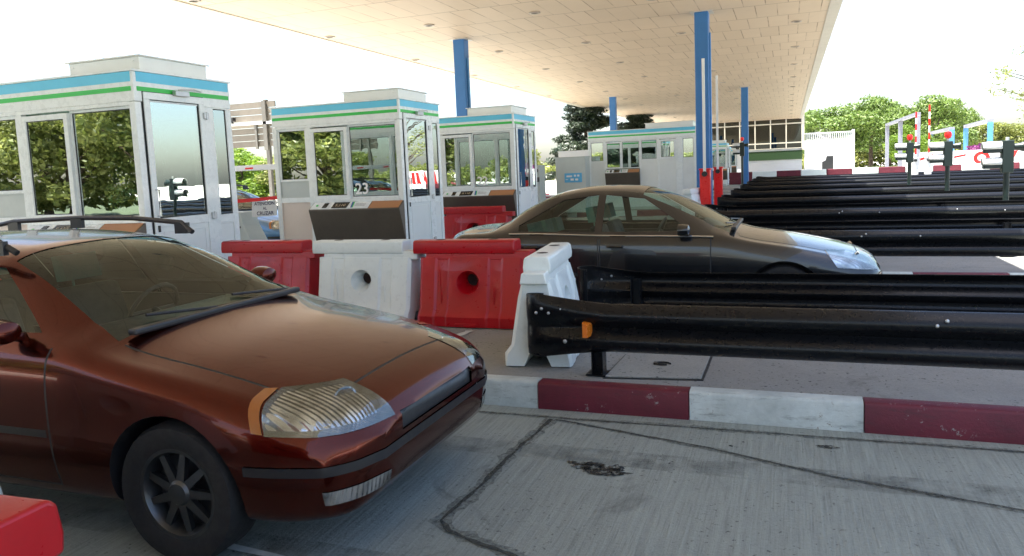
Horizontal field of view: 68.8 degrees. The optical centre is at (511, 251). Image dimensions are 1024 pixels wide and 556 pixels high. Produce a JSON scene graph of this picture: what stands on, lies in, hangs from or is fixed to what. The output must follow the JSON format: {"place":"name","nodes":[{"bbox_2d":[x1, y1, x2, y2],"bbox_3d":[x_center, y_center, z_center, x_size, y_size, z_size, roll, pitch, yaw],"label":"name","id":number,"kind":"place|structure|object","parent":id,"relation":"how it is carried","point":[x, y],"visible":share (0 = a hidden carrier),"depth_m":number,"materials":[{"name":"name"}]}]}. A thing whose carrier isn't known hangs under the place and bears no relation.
{"place":"outdoors","nodes":[
{"label":"outdoors","id":0,"kind":"place"},
{"bbox_2d":[0,176,1023,555],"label":"road","id":1,"kind":"structure","parent":0,"point":[538,494],"depth_m":3.61,"materials":[{"name":"concrete"}]},
{"bbox_2d":[0,495,63,555],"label":"plastic barrier","id":2,"kind":"object","parent":1,"relation":"on","point":[30,526],"visible":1,"depth_m":1.49,"materials":[{"name":"plastic"}]},
{"bbox_2d":[0,216,486,555],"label":"estate car","id":3,"kind":"object","parent":1,"relation":"on","point":[180,400],"visible":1,"depth_m":3.33,"materials":[{"name":"red metal"}]},
{"bbox_2d":[235,164,274,170],"bbox_3d":[-5.983,-0.966,17.118,3.900,1.980,0.200,0,6,20],"label":"height gauge","id":4,"kind":"object","parent":1,"relation":"on","point":[256,167],"visible":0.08,"depth_m":16.90,"materials":[{"name":"white paint"}]},
{"bbox_2d":[227,544,283,555],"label":"road marking","id":5,"kind":"object","parent":1,"relation":"on","point":[237,547],"visible":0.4,"depth_m":3.26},
{"bbox_2d":[236,184,279,239],"bbox_3d":[-6.204,-0.648,16.058,4.792,1.592,2.178,0,6,20],"label":"parked car","id":6,"kind":"object","parent":1,"relation":"on","point":[269,225],"visible":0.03,"depth_m":14.79,"materials":[{"name":"blue metal"}]},
{"bbox_2d":[448,38,472,115],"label":"column","id":7,"kind":"structure","parent":1,"relation":"on","point":[462,73],"depth_m":24.77,"materials":[{"name":"metal"}]},
{"bbox_2d":[156,0,842,122],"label":"canopy","id":8,"kind":"object","parent":7,"relation":"on","point":[753,42],"visible":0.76,"depth_m":26.12,"materials":[{"name":"metal"}]},
{"bbox_2d":[444,206,515,238],"bbox_3d":[-0.720,-0.469,15.448,1.650,0.914,0.524,0,6,20],"label":"plastic barrier","id":9,"kind":"object","parent":1,"relation":"on","point":[457,220],"visible":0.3,"depth_m":15.36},
{"bbox_2d":[537,165,545,202],"bbox_3d":[0.506,-1.987,24.360,1.090,1.580,0.640,0,6,20],"label":"service cabinet","id":10,"kind":"object","parent":1,"relation":"on","point":[541,188],"visible":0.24,"depth_m":24.04,"materials":[{"name":"metal"}]},
{"bbox_2d":[544,104,619,180],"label":"cedar tree","id":11,"kind":"object","parent":1,"relation":"on","point":[581,121],"visible":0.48,"depth_m":54.70,"materials":[{"name":"green plant"}]},
{"bbox_2d":[608,96,616,129],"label":"column","id":12,"kind":"structure","parent":1,"relation":"on","point":[613,110],"depth_m":47.15,"materials":[{"name":"metal"}]},
{"bbox_2d":[559,209,680,216],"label":"kerb","id":13,"kind":"structure","parent":1,"relation":"on","point":[635,213],"depth_m":24.12,"materials":[{"name":"red paint"}]},
{"bbox_2d":[567,216,674,219],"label":"traffic island","id":14,"kind":"structure","parent":1,"relation":"on","point":[648,218],"depth_m":20.75,"materials":[{"name":"concrete"}]},
{"bbox_2d":[681,187,700,215],"bbox_3d":[4.695,-1.229,19.320,0.524,0.797,1.188,1,7,30],"label":"plastic barrier","id":15,"kind":"object","parent":14,"relation":"on","point":[692,194],"visible":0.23,"depth_m":18.91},
{"bbox_2d":[699,58,711,204],"bbox_3d":[4.962,-2.869,19.246,0.300,4.051,0.420,0,6,20],"label":"boom barrier","id":16,"kind":"object","parent":14,"relation":"on","point":[705,185],"visible":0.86,"depth_m":19.16,"materials":[{"name":"metal"}]},
{"bbox_2d":[717,192,1023,205],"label":"guardrail","id":17,"kind":"object","parent":14,"relation":"on","point":[946,197],"visible":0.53,"depth_m":17.64,"materials":[{"name":"metal"}]},
{"bbox_2d":[721,189,1023,198],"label":"guardrail","id":18,"kind":"object","parent":14,"relation":"on","point":[881,193],"visible":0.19,"depth_m":18.97,"materials":[{"name":"metal"}]},
{"bbox_2d":[617,114,653,129],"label":"cedar tree","id":19,"kind":"object","parent":1,"relation":"on","point":[637,121],"visible":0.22,"depth_m":64.35,"materials":[{"name":"green plant"}]},
{"bbox_2d":[615,208,681,210],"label":"traffic island","id":20,"kind":"structure","parent":1,"relation":"on","point":[643,209],"depth_m":24.58,"materials":[{"name":"concrete"}]},
{"bbox_2d":[555,156,590,212],"bbox_3d":[2.019,-2.195,24.633,1.040,1.810,0.640,0,6,20],"label":"service cabinet","id":21,"kind":"object","parent":20,"relation":"on","point":[572,173],"visible":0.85,"depth_m":24.33,"materials":[{"name":"metal"}]},
{"bbox_2d":[587,120,696,209],"bbox_3d":[4.507,-2.846,25.082,3.694,2.805,1.638,0,6,20],"label":"toll booth","id":22,"kind":"object","parent":20,"relation":"on","point":[646,156],"visible":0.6,"depth_m":24.45,"materials":[{"name":"white metal"}]},
{"bbox_2d":[590,142,603,161],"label":"window frame","id":23,"kind":"structure","parent":22,"relation":"in","point":[597,154],"depth_m":24.98,"materials":[{"name":"glass"}]},
{"bbox_2d":[605,142,621,168],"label":"window frame","id":24,"kind":"structure","parent":22,"relation":"in","point":[613,152],"depth_m":24.78,"materials":[{"name":"white metal"}]},
{"bbox_2d":[621,140,639,168],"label":"window frame","id":25,"kind":"structure","parent":22,"relation":"in","point":[630,150],"depth_m":24.61,"materials":[{"name":"white metal"}]},
{"bbox_2d":[641,139,656,159],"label":"window frame","id":26,"kind":"structure","parent":22,"relation":"in","point":[648,147],"depth_m":24.38,"materials":[{"name":"white metal"}]},
{"bbox_2d":[659,139,675,158],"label":"window frame","id":27,"kind":"structure","parent":22,"relation":"in","point":[667,147],"depth_m":24.16,"materials":[{"name":"white metal"}]},
{"bbox_2d":[682,137,693,157],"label":"window frame","id":28,"kind":"structure","parent":22,"relation":"in","point":[687,143],"depth_m":23.94,"materials":[{"name":"white metal"}]},
{"bbox_2d":[713,75,722,204],"bbox_3d":[6.588,-3.487,23.934,0.300,4.151,0.420,0,6,20],"label":"boom barrier","id":29,"kind":"object","parent":20,"relation":"on","point":[718,181],"visible":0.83,"depth_m":23.89,"materials":[{"name":"metal"}]},
{"bbox_2d":[731,184,1023,195],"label":"guardrail","id":30,"kind":"object","parent":20,"relation":"on","point":[879,190],"visible":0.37,"depth_m":21.82,"materials":[{"name":"metal"}]},
{"bbox_2d":[734,182,1023,190],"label":"guardrail","id":31,"kind":"object","parent":20,"relation":"on","point":[740,189],"visible":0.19,"depth_m":23.28,"materials":[{"name":"metal"}]},
{"bbox_2d":[453,185,881,290],"bbox_3d":[1.554,-0.041,8.242,4.456,1.405,1.980,0,6,20],"label":"saloon car","id":32,"kind":"object","parent":1,"relation":"on","point":[708,240],"visible":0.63,"depth_m":7.48,"materials":[{"name":"black metal"}]},
{"bbox_2d":[690,9,713,203],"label":"column","id":33,"kind":"structure","parent":1,"relation":"on","point":[702,35],"depth_m":22.00,"materials":[{"name":"metal"}]},
{"bbox_2d":[569,445,838,475],"bbox_3d":[1.057,1.125,4.092,1.520,0.001,0.265,-3,6,-8],"label":"road stain","id":34,"kind":"object","parent":1,"relation":"on","point":[594,471],"visible":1,"depth_m":3.99,"materials":[{"name":"grey liquid"}]},
{"bbox_2d":[415,317,1023,444],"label":"kerb","id":35,"kind":"structure","parent":1,"relation":"on","point":[958,421],"depth_m":4.54,"materials":[{"name":"red paint"}]},
{"bbox_2d":[415,318,1023,405],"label":"traffic island","id":36,"kind":"structure","parent":1,"relation":"on","point":[947,384],"depth_m":4.93,"materials":[{"name":"concrete"}]},
{"bbox_2d":[0,54,240,277],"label":"toll booth","id":37,"kind":"object","parent":36,"relation":"on","point":[141,135],"visible":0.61,"depth_m":8.16,"materials":[{"name":"white metal"}]},
{"bbox_2d":[0,116,23,193],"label":"window frame","id":38,"kind":"structure","parent":37,"relation":"in","point":[10,167],"depth_m":8.44,"materials":[{"name":"white metal"}]},
{"bbox_2d":[21,113,79,217],"bbox_3d":[-5.074,-0.915,8.230,0.685,1.150,0.050,0,6,20],"label":"window frame","id":39,"kind":"structure","parent":37,"relation":"in","point":[48,147],"depth_m":8.21,"materials":[{"name":"white metal"}]},
{"bbox_2d":[69,106,139,215],"bbox_3d":[-4.326,-0.930,7.989,0.885,1.170,0.050,0,6,20],"label":"window frame","id":40,"kind":"structure","parent":37,"relation":"in","point":[102,142],"depth_m":7.99,"materials":[{"name":"white metal"}]},
{"bbox_2d":[141,89,216,261],"bbox_3d":[-3.600,-0.563,8.290,0.156,2.437,0.902,0,6,20],"label":"door","id":41,"kind":"structure","parent":37,"relation":"in","point":[175,139],"depth_m":8.24,"materials":[{"name":"white metal"}]},
{"bbox_2d":[212,108,233,215],"bbox_3d":[-3.452,-1.058,8.892,0.050,1.260,0.235,0,6,20],"label":"window frame","id":42,"kind":"structure","parent":37,"relation":"in","point":[219,117],"depth_m":8.91,"materials":[{"name":"white metal"}]},
{"bbox_2d":[221,239,323,295],"bbox_3d":[-2.540,0.279,8.002,1.188,0.797,0.524,0,6,20],"label":"plastic barrier","id":43,"kind":"object","parent":36,"relation":"on","point":[294,263],"visible":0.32,"depth_m":7.81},
{"bbox_2d":[312,239,425,319],"bbox_3d":[-1.431,0.283,7.539,1.188,0.797,0.524,0,6,20],"label":"plastic barrier","id":44,"kind":"object","parent":36,"relation":"on","point":[383,275],"visible":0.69,"depth_m":7.37,"materials":[{"name":"plastic"}]},
{"bbox_2d":[413,238,535,328],"bbox_3d":[-0.350,0.283,7.118,1.188,0.797,0.524,0,6,20],"label":"plastic barrier","id":45,"kind":"object","parent":36,"relation":"on","point":[469,283],"visible":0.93,"depth_m":6.97,"materials":[{"name":"plastic"}]},
{"bbox_2d":[505,242,579,366],"bbox_3d":[0.293,0.385,5.915,0.524,0.797,1.188,-1,6,13],"label":"plastic barrier","id":46,"kind":"object","parent":36,"relation":"on","point":[547,269],"visible":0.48,"depth_m":5.46,"materials":[{"name":"plastic"}]},
{"bbox_2d":[603,353,712,380],"bbox_3d":[1.052,0.810,5.317,0.660,0.033,0.730,0,6,20],"label":"manhole cover","id":47,"kind":"object","parent":36,"relation":"on","point":[659,367],"visible":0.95,"depth_m":5.24,"materials":[{"name":"concrete"}]},
{"bbox_2d":[526,293,1023,376],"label":"guardrail","id":48,"kind":"object","parent":36,"relation":"on","point":[978,340],"visible":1,"depth_m":4.64,"materials":[{"name":"metal"}]},
{"bbox_2d":[577,265,1023,312],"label":"guardrail","id":49,"kind":"object","parent":36,"relation":"on","point":[953,293],"visible":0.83,"depth_m":6.08,"materials":[{"name":"metal"}]},
{"bbox_2d":[712,140,729,185],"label":"toll booth","id":50,"kind":"object","parent":1,"relation":"on","point":[723,154],"visible":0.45,"depth_m":46.29,"materials":[{"name":"metal"}]},
{"bbox_2d":[712,149,725,167],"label":"window frame","id":51,"kind":"structure","parent":50,"relation":"in","point":[722,152],"depth_m":46.30,"materials":[{"name":"white metal"}]},
{"bbox_2d":[440,411,1023,555],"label":"road joint","id":52,"kind":"object","parent":1,"relation":"on","point":[446,526],"visible":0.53,"depth_m":3.94,"materials":[{"name":"grey"}]},
{"bbox_2d":[732,137,747,184],"bbox_3d":[10.536,-3.970,34.467,0.697,2.550,0.240,0,6,20],"label":"traffic signal","id":53,"kind":"object","parent":1,"relation":"on","point":[741,150],"visible":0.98,"depth_m":34.36,"materials":[{"name":"plastic"}]},
{"bbox_2d":[739,86,749,183],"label":"column","id":54,"kind":"structure","parent":1,"relation":"on","point":[744,116],"depth_m":44.63,"materials":[{"name":"metal"}]},
{"bbox_2d":[729,162,1023,184],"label":"barrier wall","id":55,"kind":"structure","parent":1,"relation":"on","point":[735,178],"depth_m":50.96,"materials":[{"name":"white plastic"}]},
{"bbox_2d":[885,112,920,166],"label":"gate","id":56,"kind":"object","parent":1,"relation":"on","point":[899,121],"visible":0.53,"depth_m":61.02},
{"bbox_2d":[894,135,919,184],"bbox_3d":[12.375,-2.616,23.436,0.697,2.050,0.240,0,6,20],"label":"traffic signal","id":57,"kind":"object","parent":1,"relation":"on","point":[909,148],"visible":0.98,"depth_m":23.33,"materials":[{"name":"plastic"}]},
{"bbox_2d":[928,131,960,190],"bbox_3d":[10.893,-2.025,18.851,0.697,1.970,0.240,0,6,20],"label":"traffic signal","id":58,"kind":"object","parent":1,"relation":"on","point":[945,158],"visible":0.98,"depth_m":18.75,"materials":[{"name":"plastic"}]},
{"bbox_2d":[873,256,1023,272],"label":"traffic island","id":59,"kind":"structure","parent":1,"relation":"on","point":[1014,264],"depth_m":9.70,"materials":[{"name":"concrete"}]},
{"bbox_2d":[238,211,267,239],"bbox_3d":[-4.307,-0.189,12.402,0.774,0.940,0.412,0,6,20],"label":"ticket cabinet","id":60,"kind":"object","parent":59,"relation":"on","point":[250,227],"visible":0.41,"depth_m":12.31,"materials":[{"name":"plastic"}]},
{"bbox_2d":[269,87,444,261],"bbox_3d":[-2.561,-1.229,12.670,2.544,2.805,1.608,0,6,20],"label":"toll booth","id":61,"kind":"object","parent":59,"relation":"on","point":[364,164],"visible":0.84,"depth_m":12.07,"materials":[{"name":"metal"}]},
{"bbox_2d":[237,196,276,202],"bbox_3d":[-4.713,-0.828,12.292,1.758,0.091,0.002,-5,6,-20],"label":"warning tape","id":62,"kind":"object","parent":61,"relation":"attached to","point":[256,199],"visible":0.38,"depth_m":12.46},
{"bbox_2d":[252,200,276,216],"bbox_3d":[-4.140,-0.709,12.507,0.418,0.261,0.011,-5,3,-20],"label":"paper notice","id":63,"kind":"object","parent":62,"relation":"hanging from","point":[263,208],"visible":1,"depth_m":12.51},
{"bbox_2d":[277,128,308,181],"bbox_3d":[-3.610,-1.585,12.383,0.570,0.860,0.050,0,6,20],"label":"window frame","id":64,"kind":"structure","parent":61,"relation":"in","point":[292,150],"depth_m":12.38,"materials":[{"name":"glass"}]},
{"bbox_2d":[310,126,351,199],"bbox_3d":[-2.938,-1.420,12.132,0.685,1.150,0.050,0,6,20],"label":"window frame","id":65,"kind":"structure","parent":61,"relation":"in","point":[329,146],"depth_m":12.12,"materials":[{"name":"white metal"}]},
{"bbox_2d":[347,122,398,197],"bbox_3d":[-2.190,-1.435,11.892,0.885,1.170,0.050,0,6,20],"label":"window frame","id":66,"kind":"structure","parent":61,"relation":"in","point":[372,147],"depth_m":11.88,"materials":[{"name":"glass"}]},
{"bbox_2d":[402,110,436,260],"bbox_3d":[-1.464,-1.068,12.193,0.156,2.437,0.902,0,6,20],"label":"door","id":67,"kind":"structure","parent":61,"relation":"in","point":[416,144],"depth_m":12.16,"materials":[{"name":"white metal"}]},
{"bbox_2d":[431,122,440,196],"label":"window frame","id":68,"kind":"structure","parent":61,"relation":"in","point":[434,125],"depth_m":12.83,"materials":[{"name":"white metal"}]},
{"bbox_2d":[743,218,1023,256],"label":"guardrail","id":69,"kind":"object","parent":59,"relation":"on","point":[915,224],"visible":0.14,"depth_m":10.66,"materials":[{"name":"metal"}]},
{"bbox_2d":[794,228,1023,255],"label":"guardrail","id":70,"kind":"object","parent":59,"relation":"on","point":[966,242],"visible":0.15,"depth_m":9.07,"materials":[{"name":"metal"}]},
{"bbox_2d":[882,271,1023,274],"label":"kerb","id":71,"kind":"structure","parent":1,"relation":"on","point":[968,273],"depth_m":8.89,"materials":[{"name":"red paint"}]},
{"bbox_2d":[980,137,1023,199],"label":"traffic signal","id":72,"kind":"object","parent":1,"relation":"on","point":[1004,161],"visible":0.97,"depth_m":14.32,"materials":[{"name":"plastic"}]},
{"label":"traffic island","id":73,"kind":"structure","parent":1,"relation":"on","visible":0},
{"bbox_2d":[439,105,537,219],"bbox_3d":[-0.782,-1.721,16.588,2.544,2.805,1.608,0,6,20],"label":"toll booth","id":74,"kind":"object","parent":73,"relation":"on","point":[488,155],"visible":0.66,"depth_m":15.90,"materials":[{"name":"metal"}]},
{"bbox_2d":[442,134,473,188],"bbox_3d":[-1.158,-1.912,16.051,0.685,1.150,0.050,0,6,20],"label":"window frame","id":75,"kind":"structure","parent":74,"relation":"in","point":[457,149],"depth_m":16.04,"materials":[{"name":"white metal"}]},
{"bbox_2d":[472,131,512,187],"bbox_3d":[-0.410,-1.927,15.810,0.885,1.170,0.050,0,6,20],"label":"window frame","id":76,"kind":"structure","parent":74,"relation":"in","point":[491,151],"depth_m":15.80,"materials":[{"name":"white metal"}]},
{"bbox_2d":[515,122,533,214],"bbox_3d":[0.315,-1.560,16.111,0.156,2.437,0.902,0,6,20],"label":"door","id":77,"kind":"structure","parent":74,"relation":"in","point":[522,137],"depth_m":16.08,"materials":[{"name":"white metal"}]},
{"bbox_2d":[531,131,535,186],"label":"window frame","id":78,"kind":"structure","parent":74,"relation":"in","point":[533,136],"depth_m":16.74,"materials":[{"name":"white metal"}]},
{"bbox_2d":[695,205,1023,222],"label":"guardrail","id":79,"kind":"object","parent":73,"relation":"on","point":[938,213],"visible":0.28,"depth_m":13.22,"materials":[{"name":"metal"}]},
{"bbox_2d":[704,200,1023,210],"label":"guardrail","id":80,"kind":"object","parent":73,"relation":"on","point":[878,205],"visible":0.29,"depth_m":14.78,"materials":[{"name":"metal"}]},
{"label":"traffic island","id":81,"kind":"structure","parent":1,"relation":"on","visible":0},
{"bbox_2d":[740,178,1023,188],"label":"guardrail","id":82,"kind":"object","parent":81,"relation":"on","point":[881,183],"visible":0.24,"depth_m":26.13,"materials":[{"name":"metal"}]},
{"bbox_2d":[742,177,1023,185],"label":"guardrail","id":83,"kind":"object","parent":81,"relation":"on","point":[879,181],"visible":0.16,"depth_m":27.60,"materials":[{"name":"metal"}]},
{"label":"traffic island","id":84,"kind":"structure","parent":1,"relation":"on","visible":0},
{"bbox_2d":[747,174,1023,184],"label":"guardrail","id":85,"kind":"object","parent":84,"relation":"on","point":[890,179],"visible":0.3,"depth_m":30.43,"materials":[{"name":"metal"}]},
{"bbox_2d":[748,173,1023,181],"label":"guardrail","id":86,"kind":"object","parent":84,"relation":"on","point":[882,178],"visible":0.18,"depth_m":31.93,"materials":[{"name":"metal"}]},
{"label":"traffic island","id":87,"kind":"structure","parent":1,"relation":"on","visible":0},
{"bbox_2d":[752,171,1023,180],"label":"guardrail","id":88,"kind":"object","parent":87,"relation":"on","point":[883,176],"visible":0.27,"depth_m":34.74,"materials":[{"name":"metal"}]},
{"bbox_2d":[911,112,918,174],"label":"boom barrier","id":89,"kind":"object","parent":87,"relation":"on","point":[914,169],"visible":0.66,"depth_m":35.17,"materials":[{"name":"metal"}]},
{"bbox_2d":[924,105,931,173],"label":"boom barrier","id":90,"kind":"object","parent":87,"relation":"on","point":[927,167],"visible":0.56,"depth_m":35.20,"materials":[{"name":"metal"}]},
{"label":"traffic island","id":91,"kind":"structure","parent":1,"relation":"on","visible":0},
{"bbox_2d":[756,169,1023,178],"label":"guardrail","id":92,"kind":"object","parent":91,"relation":"on","point":[877,174],"visible":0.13,"depth_m":39.36,"materials":[{"name":"metal"}]},
{"bbox_2d":[985,44,1023,123],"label":"sparse tree","id":93,"kind":"object","parent":91,"relation":"on","point":[1005,71],"visible":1,"depth_m":36.88,"materials":[{"name":"green plant"}]},
{"bbox_2d":[0,0,1023,171],"label":"sky","id":94,"kind":"structure","parent":0,"point":[901,50],"materials":[{"name":"white"}]},
{"bbox_2d":[266,157,897,204],"bbox_3d":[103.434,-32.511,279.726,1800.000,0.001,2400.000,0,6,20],"label":"ground","id":95,"kind":"structure","parent":0,"point":[550,186],"depth_m":77.54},
{"bbox_2d":[228,99,275,200],"bbox_3d":[-8.616,-2.738,24.277,2.600,4.200,0.430,0,6,20],"label":"slatted sign back","id":96,"kind":"object","parent":95,"relation":"on","point":[264,121],"visible":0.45,"depth_m":24.06,"materials":[{"name":"white paint"}]},
{"bbox_2d":[234,152,276,200],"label":"leafy tree","id":97,"kind":"object","parent":95,"relation":"on","point":[255,188],"visible":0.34,"depth_m":55.12,"materials":[{"name":"green plant"}]},
{"bbox_2d":[253,152,276,200],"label":"leafy tree","id":98,"kind":"object","parent":95,"relation":"on","point":[265,175],"visible":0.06,"depth_m":54.30,"materials":[{"name":"green plant"}]},
{"bbox_2d":[659,116,854,174],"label":"office building","id":99,"kind":"structure","parent":95,"relation":"on","point":[778,145],"depth_m":82.02,"materials":[{"name":"white concrete"}]},
{"bbox_2d":[712,123,724,140],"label":"window","id":100,"kind":"structure","parent":99,"relation":"in","point":[721,126],"depth_m":84.21,"materials":[{"name":"white glass"}]},
{"bbox_2d":[725,122,739,149],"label":"window","id":101,"kind":"structure","parent":99,"relation":"in","point":[732,129],"depth_m":83.74,"materials":[{"name":"white glass"}]},
{"bbox_2d":[740,121,754,149],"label":"window","id":102,"kind":"structure","parent":99,"relation":"in","point":[751,123],"depth_m":83.08,"materials":[{"name":"white glass"}]},
{"bbox_2d":[755,120,770,149],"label":"window","id":103,"kind":"structure","parent":99,"relation":"in","point":[762,128],"depth_m":82.66,"materials":[{"name":"white glass"}]},
{"bbox_2d":[770,119,785,148],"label":"window","id":104,"kind":"structure","parent":99,"relation":"in","point":[777,128],"depth_m":82.12,"materials":[{"name":"white glass"}]},
{"bbox_2d":[786,118,801,147],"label":"window","id":105,"kind":"structure","parent":99,"relation":"in","point":[793,127],"depth_m":81.54,"materials":[{"name":"white glass"}]},
{"bbox_2d":[537,136,985,180],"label":"distant wood","id":106,"kind":"object","parent":95,"relation":"on","point":[860,156],"visible":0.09,"depth_m":115.77,"materials":[{"name":"green plant"}]},
{"bbox_2d":[802,103,890,153],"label":"stone pine","id":107,"kind":"object","parent":95,"relation":"on","point":[830,120],"visible":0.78,"depth_m":98.46,"materials":[{"name":"green plant"}]},
{"bbox_2d":[842,94,905,166],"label":"stone pine","id":108,"kind":"object","parent":95,"relation":"on","point":[879,104],"visible":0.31,"depth_m":101.71,"materials":[{"name":"green plant"}]},
{"bbox_2d":[882,125,927,161],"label":"leafy bush","id":109,"kind":"object","parent":95,"relation":"on","point":[908,130],"visible":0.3,"depth_m":73.66,"materials":[{"name":"green plant"}]},
{"bbox_2d":[878,91,981,146],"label":"stone pine","id":110,"kind":"object","parent":95,"relation":"on","point":[941,106],"visible":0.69,"depth_m":94.48,"materials":[{"name":"green plant"}]},
{"bbox_2d":[902,150,1023,165],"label":"mural wall","id":111,"kind":"structure","parent":95,"relation":"on","point":[969,157],"depth_m":57.07,"materials":[{"name":"white paint"}]},
{"bbox_2d":[963,118,993,150],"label":"frame gate","id":112,"kind":"structure","parent":95,"relation":"on","point":[989,122],"depth_m":65.33,"materials":[{"name":"metal"}]},
{"bbox_2d":[958,122,1023,149],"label":"leafy tree","id":113,"kind":"object","parent":95,"relation":"on","point":[1000,130],"visible":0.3,"depth_m":99.38,"materials":[{"name":"green plant"}]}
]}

